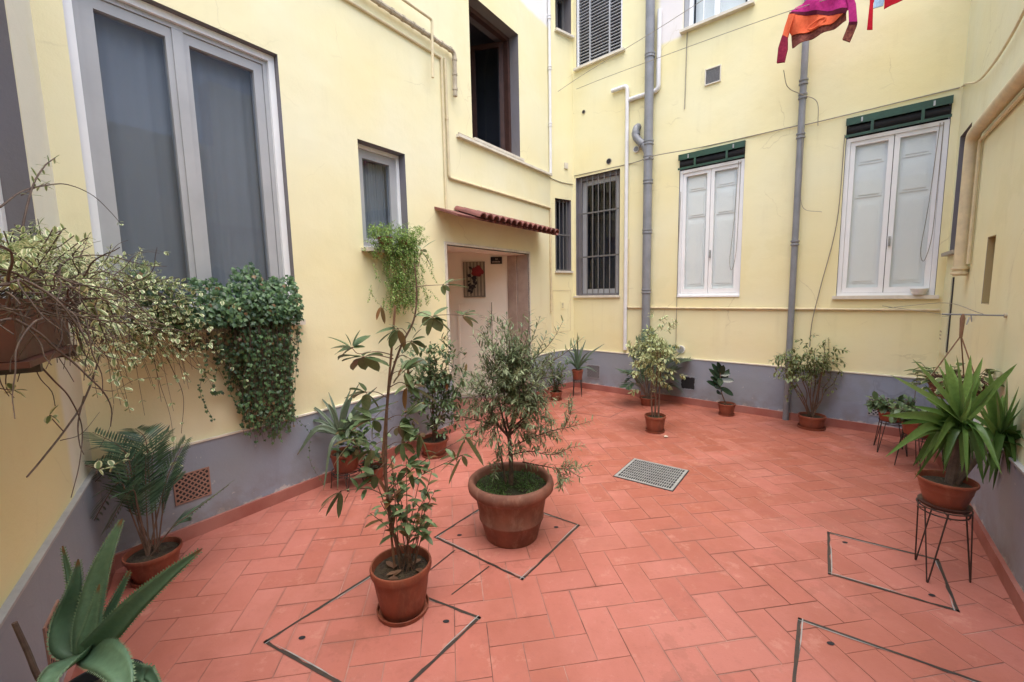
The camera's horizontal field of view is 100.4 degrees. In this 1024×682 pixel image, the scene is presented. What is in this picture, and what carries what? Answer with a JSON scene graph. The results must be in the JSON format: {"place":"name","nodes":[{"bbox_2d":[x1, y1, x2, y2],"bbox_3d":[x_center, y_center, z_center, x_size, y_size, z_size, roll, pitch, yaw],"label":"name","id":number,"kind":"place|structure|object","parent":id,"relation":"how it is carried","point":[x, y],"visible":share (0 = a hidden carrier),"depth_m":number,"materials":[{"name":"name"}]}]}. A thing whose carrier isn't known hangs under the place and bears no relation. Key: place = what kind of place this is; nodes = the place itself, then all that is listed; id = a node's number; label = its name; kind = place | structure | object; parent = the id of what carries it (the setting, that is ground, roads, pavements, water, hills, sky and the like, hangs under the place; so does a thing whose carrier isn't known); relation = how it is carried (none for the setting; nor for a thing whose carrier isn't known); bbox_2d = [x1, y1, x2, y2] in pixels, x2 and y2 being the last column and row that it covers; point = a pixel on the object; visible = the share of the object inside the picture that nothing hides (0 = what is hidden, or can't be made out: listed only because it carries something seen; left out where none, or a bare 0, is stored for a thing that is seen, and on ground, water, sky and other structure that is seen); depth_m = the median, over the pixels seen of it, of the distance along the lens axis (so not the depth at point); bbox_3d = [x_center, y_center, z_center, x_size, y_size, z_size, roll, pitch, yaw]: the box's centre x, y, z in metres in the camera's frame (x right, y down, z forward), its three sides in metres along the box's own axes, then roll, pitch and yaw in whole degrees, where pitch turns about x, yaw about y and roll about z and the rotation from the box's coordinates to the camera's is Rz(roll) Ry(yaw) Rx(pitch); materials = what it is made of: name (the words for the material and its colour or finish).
{"place":"outdoors","nodes":[
{"label":"outdoors","id":0,"kind":"place"},
{"bbox_2d":[82,387,1023,681],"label":"floor tiles","id":1,"kind":"object","parent":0,"point":[724,463],"visible":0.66,"depth_m":2.39,"materials":[{"name":"red tile"}]},
{"bbox_2d":[11,518,202,681],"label":"potted agave","id":2,"kind":"object","parent":1,"relation":"on","point":[85,632],"visible":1,"depth_m":1.31,"materials":[{"name":"plant"}]},
{"bbox_2d":[83,422,233,588],"bbox_3d":[-2.139,0.931,2.447,0.982,0.886,0.473,-1,6,0],"label":"potted palm","id":3,"kind":"object","parent":1,"relation":"on","point":[146,559],"visible":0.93,"depth_m":2.44,"materials":[{"name":"plant"}]},
{"bbox_2d":[297,384,397,489],"bbox_3d":[-1.445,0.782,3.511,0.962,0.797,0.363,-1,6,0],"label":"potted aloe","id":4,"kind":"object","parent":1,"relation":"on","point":[342,427],"visible":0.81,"depth_m":3.53,"materials":[{"name":"plant"}]},
{"bbox_2d":[331,464,363,491],"bbox_3d":[-1.396,1.155,3.610,0.236,0.148,0.236,3,8,32],"label":"plant stand","id":5,"kind":"object","parent":1,"relation":"on","point":[347,477],"visible":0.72,"depth_m":3.53,"materials":[{"name":"black metal"}]},
{"bbox_2d":[263,575,480,681],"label":"floor hatch","id":6,"kind":"object","parent":1,"relation":"on","point":[316,669],"visible":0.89,"depth_m":1.97,"materials":[{"name":"black metal"}]},
{"bbox_2d":[319,240,483,627],"bbox_3d":[-0.553,0.455,2.083,0.848,1.850,0.304,-1,6,0],"label":"potted loquat","id":7,"kind":"object","parent":6,"relation":"on","point":[399,572],"visible":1,"depth_m":2.07,"materials":[{"name":"plant"}]},
{"bbox_2d":[358,449,387,483],"bbox_3d":[-1.192,1.091,3.703,0.263,0.245,0.287,-1,6,0],"label":"potted plant","id":8,"kind":"object","parent":1,"relation":"on","point":[374,466],"visible":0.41,"depth_m":3.68,"materials":[{"name":"green plant"}]},
{"bbox_2d":[397,322,474,458],"bbox_3d":[-0.731,0.468,4.196,0.767,1.353,0.615,-1,6,0],"label":"potted shrub","id":9,"kind":"object","parent":1,"relation":"on","point":[434,441],"visible":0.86,"depth_m":4.14,"materials":[{"name":"green plant"}]},
{"bbox_2d":[430,550,489,593],"bbox_3d":[-0.336,1.330,2.479,0.286,0.001,0.299,4,8,39],"label":"floor joint","id":10,"kind":"object","parent":1,"relation":"on","point":[465,583],"visible":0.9,"depth_m":2.46,"materials":[{"name":"grey concrete"}]},
{"bbox_2d":[435,509,579,579],"bbox_3d":[-0.024,1.278,2.872,0.739,0.001,0.690,4,8,37],"label":"floor hatch","id":11,"kind":"object","parent":1,"relation":"on","point":[540,561],"visible":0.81,"depth_m":2.70,"materials":[{"name":"black metal"}]},
{"bbox_2d":[430,311,593,548],"bbox_3d":[0.021,0.544,2.741,0.715,1.499,0.944,-7,9,-43],"label":"potted olive","id":12,"kind":"object","parent":1,"relation":"on","point":[510,496],"visible":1,"depth_m":2.67,"materials":[{"name":"plant"}]},
{"bbox_2d":[539,350,573,400],"bbox_3d":[0.641,0.488,6.328,0.623,0.776,0.336,-1,6,0],"label":"potted shrub","id":13,"kind":"object","parent":1,"relation":"on","point":[555,392],"visible":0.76,"depth_m":6.28,"materials":[{"name":"green plant"}]},
{"bbox_2d":[572,379,582,396],"bbox_3d":[1.005,0.716,6.545,0.158,0.258,0.158,-1,6,0],"label":"plant stand","id":14,"kind":"object","parent":1,"relation":"on","point":[580,382],"visible":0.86,"depth_m":6.48,"materials":[{"name":"black metal"}]},
{"bbox_2d":[562,332,603,379],"bbox_3d":[1.088,0.223,6.527,0.645,0.719,0.257,-2,7,-8],"label":"potted aloe","id":15,"kind":"object","parent":14,"relation":"on","point":[577,364],"visible":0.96,"depth_m":6.49,"materials":[{"name":"plant"}]},
{"bbox_2d":[613,458,688,491],"bbox_3d":[1.219,1.154,3.726,0.506,0.007,0.486,4,8,37],"label":"drain grate","id":16,"kind":"object","parent":1,"relation":"on","point":[660,476],"visible":1,"depth_m":3.70,"materials":[{"name":"grey metal"}]},
{"bbox_2d":[615,329,691,405],"bbox_3d":[1.956,0.365,5.849,1.044,1.075,0.704,-1,6,0],"label":"potted shrub","id":17,"kind":"object","parent":1,"relation":"on","point":[645,399],"visible":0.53,"depth_m":5.88,"materials":[{"name":"plant"}]},
{"bbox_2d":[626,311,686,433],"bbox_3d":[1.588,0.338,4.810,0.569,1.376,0.841,4,8,37],"label":"potted ficus","id":18,"kind":"object","parent":1,"relation":"on","point":[655,421],"visible":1,"depth_m":4.74,"materials":[{"name":"plant"}]},
{"bbox_2d":[707,362,735,416],"bbox_3d":[2.635,0.602,5.332,0.389,0.691,0.208,-5,8,-31],"label":"potted rubber plant","id":19,"kind":"object","parent":1,"relation":"on","point":[726,408],"visible":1,"depth_m":5.34,"materials":[{"name":"green plant"}]},
{"bbox_2d":[770,334,849,430],"bbox_3d":[3.361,0.437,4.823,1.092,1.104,0.666,-1,6,0],"label":"potted ficus","id":20,"kind":"object","parent":1,"relation":"on","point":[812,420],"visible":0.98,"depth_m":4.75,"materials":[{"name":"plant"}]},
{"bbox_2d":[792,617,980,681],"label":"floor hatch","id":21,"kind":"object","parent":1,"relation":"on","point":[797,646],"visible":1,"depth_m":1.89,"materials":[{"name":"black metal"}]},
{"bbox_2d":[873,418,907,456],"bbox_3d":[3.650,0.910,4.107,0.223,0.313,0.224,3,8,33],"label":"plant stand","id":22,"kind":"object","parent":1,"relation":"on","point":[889,423],"visible":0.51,"depth_m":4.09,"materials":[{"name":"black metal"}]},
{"bbox_2d":[864,370,922,422],"bbox_3d":[3.666,0.516,4.073,0.458,0.475,0.444,-7,8,-40],"label":"potted peperomia","id":23,"kind":"object","parent":22,"relation":"on","point":[880,405],"visible":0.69,"depth_m":4.05,"materials":[{"name":"plant"}]},
{"bbox_2d":[827,531,959,611],"bbox_3d":[2.123,1.284,2.432,0.528,0.001,0.514,3,8,35],"label":"floor hatch","id":24,"kind":"object","parent":1,"relation":"on","point":[829,552],"visible":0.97,"depth_m":2.36,"materials":[{"name":"black metal"}]},
{"bbox_2d":[894,431,943,468],"bbox_3d":[3.521,0.959,3.680,0.258,0.318,0.258,-1,6,0],"label":"plant stand","id":25,"kind":"object","parent":1,"relation":"on","point":[904,434],"visible":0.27,"depth_m":3.72,"materials":[{"name":"black metal"}]},
{"bbox_2d":[889,401,940,437],"bbox_3d":[3.518,0.665,3.659,0.478,0.268,0.447,-6,8,-35],"label":"potted creeper","id":26,"kind":"object","parent":25,"relation":"on","point":[908,429],"visible":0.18,"depth_m":3.66,"materials":[{"name":"plant"}]},
{"bbox_2d":[914,498,973,582],"bbox_3d":[2.341,1.090,2.344,0.234,0.408,0.245,-1,6,0],"label":"plant stand","id":27,"kind":"object","parent":1,"relation":"on","point":[947,518],"visible":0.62,"depth_m":2.29,"materials":[{"name":"black metal"}]},
{"bbox_2d":[882,355,1023,514],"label":"potted yucca","id":28,"kind":"object","parent":27,"relation":"on","point":[956,432],"visible":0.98,"depth_m":2.25,"materials":[{"name":"plant"}]},
{"label":"ground","id":29,"kind":"structure","parent":0,"visible":0},
{"bbox_2d":[0,0,115,681],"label":"courtyard wall","id":30,"kind":"structure","parent":29,"relation":"on","point":[44,517],"depth_m":1.88,"materials":[{"name":"paint"}]},
{"bbox_2d":[0,181,14,297],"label":"window frame","id":31,"kind":"structure","parent":30,"relation":"in","point":[3,223],"depth_m":1.89,"materials":[{"name":"white paint"}]},
{"bbox_2d":[0,155,248,497],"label":"trailing planter","id":32,"kind":"object","parent":30,"relation":"in","point":[35,330],"visible":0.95,"depth_m":1.29,"materials":[{"name":"plant"}]},
{"bbox_2d":[30,0,553,569],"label":"courtyard wall","id":33,"kind":"structure","parent":29,"relation":"on","point":[300,142],"depth_m":3.35,"materials":[{"name":"paint"}]},
{"bbox_2d":[62,0,293,330],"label":"window frame","id":34,"kind":"structure","parent":33,"relation":"in","point":[177,117],"depth_m":2.83,"materials":[{"name":"white paint"}]},
{"bbox_2d":[115,262,323,484],"bbox_3d":[-1.899,0.331,2.920,0.291,1.742,1.113,3,8,34],"label":"ivy planter","id":35,"kind":"object","parent":33,"relation":"attached to","point":[278,311],"visible":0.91,"depth_m":2.98,"materials":[{"name":"green plant"}]},
{"bbox_2d":[358,144,401,247],"bbox_3d":[-1.329,-1.356,4.147,0.116,0.952,0.537,3,8,35],"label":"window frame","id":36,"kind":"structure","parent":33,"relation":"in","point":[378,169],"depth_m":4.21,"materials":[{"name":"white paint"}]},
{"bbox_2d":[345,0,447,212],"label":"conduit","id":37,"kind":"object","parent":33,"relation":"attached to","point":[413,41],"visible":0.98,"depth_m":4.55,"materials":[{"name":"beige plastic"}]},
{"bbox_2d":[361,220,438,317],"bbox_3d":[-1.067,-0.700,4.125,0.419,0.929,0.830,3,7,30],"label":"sill plant","id":38,"kind":"object","parent":33,"relation":"on","point":[405,241],"visible":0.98,"depth_m":4.04,"materials":[{"name":"green plant"}]},
{"bbox_2d":[370,0,457,96],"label":"conduit","id":39,"kind":"object","parent":33,"relation":"attached to","point":[405,19],"visible":0.97,"depth_m":4.29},
{"bbox_2d":[402,0,433,77],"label":"conduit","id":40,"kind":"object","parent":33,"relation":"attached to","point":[432,36],"visible":1,"depth_m":4.32,"materials":[{"name":"beige plastic"}]},
{"bbox_2d":[463,261,485,296],"bbox_3d":[-0.564,-0.918,6.371,0.325,0.524,0.037,-1,6,0],"label":"picture","id":41,"kind":"object","parent":33,"relation":"attached to","point":[474,278],"visible":1,"depth_m":6.37,"materials":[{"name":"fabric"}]},
{"bbox_2d":[457,302,495,394],"bbox_3d":[-0.537,0.118,6.502,0.547,1.420,0.020,-1,6,0],"label":"cupboard door","id":42,"kind":"structure","parent":33,"relation":"attached to","point":[466,339],"depth_m":6.48,"materials":[{"name":"paint"}]},
{"bbox_2d":[469,5,511,152],"bbox_3d":[-0.514,-3.263,5.592,0.504,1.592,1.010,3,8,35],"label":"window frame","id":43,"kind":"structure","parent":33,"relation":"in","point":[503,46],"depth_m":5.84,"materials":[{"name":"brown wood"}]},
{"bbox_2d":[434,206,558,234],"bbox_3d":[-0.069,-1.512,5.354,0.409,0.199,2.131,3,8,35],"label":"tiled awning","id":44,"kind":"object","parent":33,"relation":"attached to","point":[485,216],"visible":1,"depth_m":4.97,"materials":[{"name":"tile"}]},
{"bbox_2d":[491,257,501,263],"bbox_3d":[-0.233,-1.200,6.354,0.167,0.103,0.018,-1,6,0],"label":"wall plaque","id":45,"kind":"object","parent":33,"relation":"attached to","point":[496,260],"depth_m":6.35,"materials":[{"name":"black metal"}]},
{"bbox_2d":[443,57,551,311],"bbox_3d":[-0.050,-1.750,5.668,0.039,2.840,2.292,3,8,35],"label":"conduit","id":46,"kind":"object","parent":33,"relation":"attached to","point":[448,147],"visible":1,"depth_m":4.99,"materials":[{"name":"beige plastic"}]},
{"bbox_2d":[547,0,551,172],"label":"white pipe","id":47,"kind":"object","parent":33,"relation":"attached to","point":[549,83],"visible":0.99,"depth_m":6.34,"materials":[{"name":"white plastic"}]},
{"bbox_2d":[550,0,573,389],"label":"courtyard wall","id":48,"kind":"structure","parent":29,"relation":"on","point":[561,194],"depth_m":6.73,"materials":[{"name":"paint"}]},
{"bbox_2d":[555,0,563,29],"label":"window frame","id":49,"kind":"structure","parent":48,"relation":"in","point":[561,2],"depth_m":6.64,"materials":[{"name":"metal"}]},
{"bbox_2d":[555,199,569,270],"bbox_3d":[0.771,-1.692,6.873,0.344,1.118,0.099,-6,8,-37],"label":"window frame","id":50,"kind":"structure","parent":48,"relation":"in","point":[565,235],"depth_m":6.89,"materials":[{"name":"metal"}]},
{"bbox_2d":[559,0,702,90],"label":"clothes line","id":51,"kind":"object","parent":48,"relation":"attached to","point":[632,44],"visible":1,"depth_m":5.82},
{"bbox_2d":[572,0,970,440],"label":"courtyard wall","id":52,"kind":"structure","parent":29,"relation":"on","point":[734,211],"depth_m":5.12,"materials":[{"name":"paint"}]},
{"bbox_2d":[578,170,619,295],"bbox_3d":[1.384,-1.656,6.723,0.767,1.859,0.144,5,9,41],"label":"window frame","id":53,"kind":"structure","parent":52,"relation":"in","point":[583,183],"depth_m":6.73,"materials":[{"name":"grey paint"}]},
{"bbox_2d":[577,0,622,66],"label":"window shutter","id":54,"kind":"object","parent":52,"relation":"in","point":[599,22],"depth_m":6.39,"materials":[{"name":"white paint"}]},
{"bbox_2d":[611,84,628,349],"bbox_3d":[1.598,-1.770,6.351,0.273,3.818,0.056,5,9,41],"label":"white pipe","id":55,"kind":"object","parent":52,"relation":"attached to","point":[621,87],"visible":1,"depth_m":6.24,"materials":[{"name":"white plastic"}]},
{"bbox_2d":[631,0,654,394],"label":"drainpipe","id":56,"kind":"object","parent":52,"relation":"attached to","point":[645,144],"visible":0.99,"depth_m":5.91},
{"bbox_2d":[629,8,661,101],"bbox_3d":[1.831,-3.905,5.864,0.450,1.040,0.060,5,9,41],"label":"white pipe","id":57,"kind":"object","parent":52,"relation":"attached to","point":[658,65],"visible":1,"depth_m":5.72,"materials":[{"name":"white plastic"}]},
{"bbox_2d":[676,193,680,328],"bbox_3d":[2.285,-0.975,5.864,0.029,2.080,0.008,5,9,41],"label":"cable","id":58,"kind":"object","parent":52,"relation":"hanging from","point":[677,262],"visible":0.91,"depth_m":5.86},
{"bbox_2d":[684,32,687,108],"bbox_3d":[2.265,-3.522,5.558,0.019,0.950,0.012,5,9,41],"label":"cable","id":59,"kind":"object","parent":52,"relation":"hanging from","point":[685,72],"visible":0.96,"depth_m":5.56,"materials":[{"name":"grey plastic"}]},
{"bbox_2d":[677,147,744,295],"bbox_3d":[2.615,-1.533,5.619,0.788,1.854,0.179,5,9,41],"label":"window frame","id":60,"kind":"structure","parent":52,"relation":"in","point":[711,209],"depth_m":5.60,"materials":[{"name":"white paint"}]},
{"bbox_2d":[689,0,749,25],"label":"window frame","id":61,"kind":"structure","parent":52,"relation":"in","point":[705,9],"depth_m":5.47,"materials":[{"name":"white paint"}]},
{"bbox_2d":[574,87,959,175],"bbox_3d":[2.552,-2.489,5.356,4.270,0.042,0.150,5,9,41],"label":"cable","id":62,"kind":"object","parent":52,"relation":"attached to","point":[783,128],"visible":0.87,"depth_m":4.90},
{"bbox_2d":[627,239,939,310],"bbox_3d":[2.968,-0.899,5.272,3.346,1.027,0.034,5,9,41],"label":"conduit","id":63,"kind":"object","parent":52,"relation":"attached to","point":[837,309],"visible":0.91,"depth_m":5.18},
{"bbox_2d":[782,0,808,420],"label":"drainpipe","id":64,"kind":"object","parent":52,"relation":"attached to","point":[801,133],"visible":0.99,"depth_m":4.86,"materials":[{"name":"grey metal"}]},
{"bbox_2d":[783,70,818,118],"bbox_3d":[3.122,-2.634,4.660,0.462,0.552,0.092,-2,7,-9],"label":"cable","id":65,"kind":"object","parent":64,"relation":"attached to","point":[802,94],"visible":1,"depth_m":4.66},
{"bbox_2d":[809,135,844,346],"bbox_3d":[3.502,-1.065,4.751,0.209,2.300,0.015,4,9,41],"label":"cable","id":66,"kind":"object","parent":52,"relation":"hanging from","point":[833,237],"visible":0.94,"depth_m":4.70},
{"bbox_2d":[836,104,949,295],"bbox_3d":[3.940,-1.409,4.454,0.782,1.858,0.179,5,9,41],"label":"window frame","id":67,"kind":"structure","parent":52,"relation":"in","point":[893,187],"depth_m":4.43,"materials":[{"name":"white paint"}]},
{"bbox_2d":[886,306,948,316],"bbox_3d":[3.835,-0.278,3.973,0.230,0.067,1.072,1,7,20],"label":"clothes line","id":68,"kind":"object","parent":52,"relation":"attached to","point":[921,311],"visible":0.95,"depth_m":4.10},
{"bbox_2d":[910,288,928,294],"bbox_3d":[4.111,-0.497,4.311,0.144,0.065,0.144,-1,6,0],"label":"bowl","id":69,"kind":"object","parent":52,"relation":"on","point":[919,291],"visible":1,"depth_m":4.27,"materials":[{"name":"white ceramic"}]},
{"bbox_2d":[925,0,1023,622],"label":"courtyard wall","id":70,"kind":"structure","parent":29,"relation":"on","point":[992,282],"depth_m":2.82,"materials":[{"name":"paint"}]},
{"bbox_2d":[577,0,824,88],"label":"clothes line","id":71,"kind":"object","parent":70,"relation":"attached to","point":[705,40],"visible":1,"depth_m":4.97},
{"bbox_2d":[777,0,857,63],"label":"sweater","id":72,"kind":"object","parent":71,"relation":"hanging from","point":[814,19],"visible":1,"depth_m":4.25,"materials":[{"name":"fabric"}]},
{"bbox_2d":[867,0,873,29],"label":"red scarf","id":73,"kind":"object","parent":71,"relation":"hanging from","point":[870,22],"visible":1,"depth_m":3.99,"materials":[{"name":"fabric"}]},
{"bbox_2d":[873,0,884,8],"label":"blue cloth","id":74,"kind":"object","parent":71,"relation":"hanging from","point":[878,3],"visible":1,"depth_m":3.95,"materials":[{"name":"blue fabric"}]},
{"bbox_2d":[884,0,901,8],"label":"red garment","id":75,"kind":"object","parent":71,"relation":"hanging from","point":[887,3],"visible":1,"depth_m":3.90,"materials":[{"name":"fabric"}]},
{"bbox_2d":[938,277,954,355],"bbox_3d":[4.098,-0.236,4.028,0.013,0.730,0.395,4,8,37],"label":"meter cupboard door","id":76,"kind":"structure","parent":70,"relation":"in","point":[948,281],"depth_m":3.99,"materials":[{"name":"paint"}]},
{"bbox_2d":[942,313,1007,317],"bbox_3d":[2.884,-0.161,2.660,0.290,0.026,0.026,4,8,37],"label":"wall bracket","id":77,"kind":"object","parent":70,"relation":"attached to","point":[1005,315],"depth_m":2.64,"materials":[{"name":"beige metal"}]},
{"bbox_2d":[888,303,982,313],"bbox_3d":[3.571,-0.259,3.479,0.325,0.067,2.122,2,7,29],"label":"clothes line","id":78,"kind":"object","parent":77,"relation":"attached to","point":[932,303],"visible":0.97,"depth_m":3.81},
{"bbox_2d":[905,314,1004,398],"bbox_3d":[2.865,0.100,2.729,0.440,0.548,0.495,-1,6,0],"label":"hanging basket","id":79,"kind":"object","parent":77,"relation":"hanging from","point":[938,378],"visible":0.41,"depth_m":2.75,"materials":[{"name":"brown plant"}]},
{"bbox_2d":[950,62,1023,275],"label":"yellow pipe","id":80,"kind":"object","parent":70,"relation":"attached to","point":[1013,87],"visible":0.94,"depth_m":3.34,"materials":[{"name":"beige metal"}]},
{"bbox_2d":[961,8,1023,87],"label":"cable","id":81,"kind":"object","parent":70,"relation":"attached to","point":[1005,44],"visible":1,"depth_m":2.86,"materials":[{"name":"beige plastic"}]},
{"bbox_2d":[966,91,1023,263],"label":"conduit","id":82,"kind":"object","parent":70,"relation":"attached to","point":[978,157],"visible":1,"depth_m":3.28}
]}

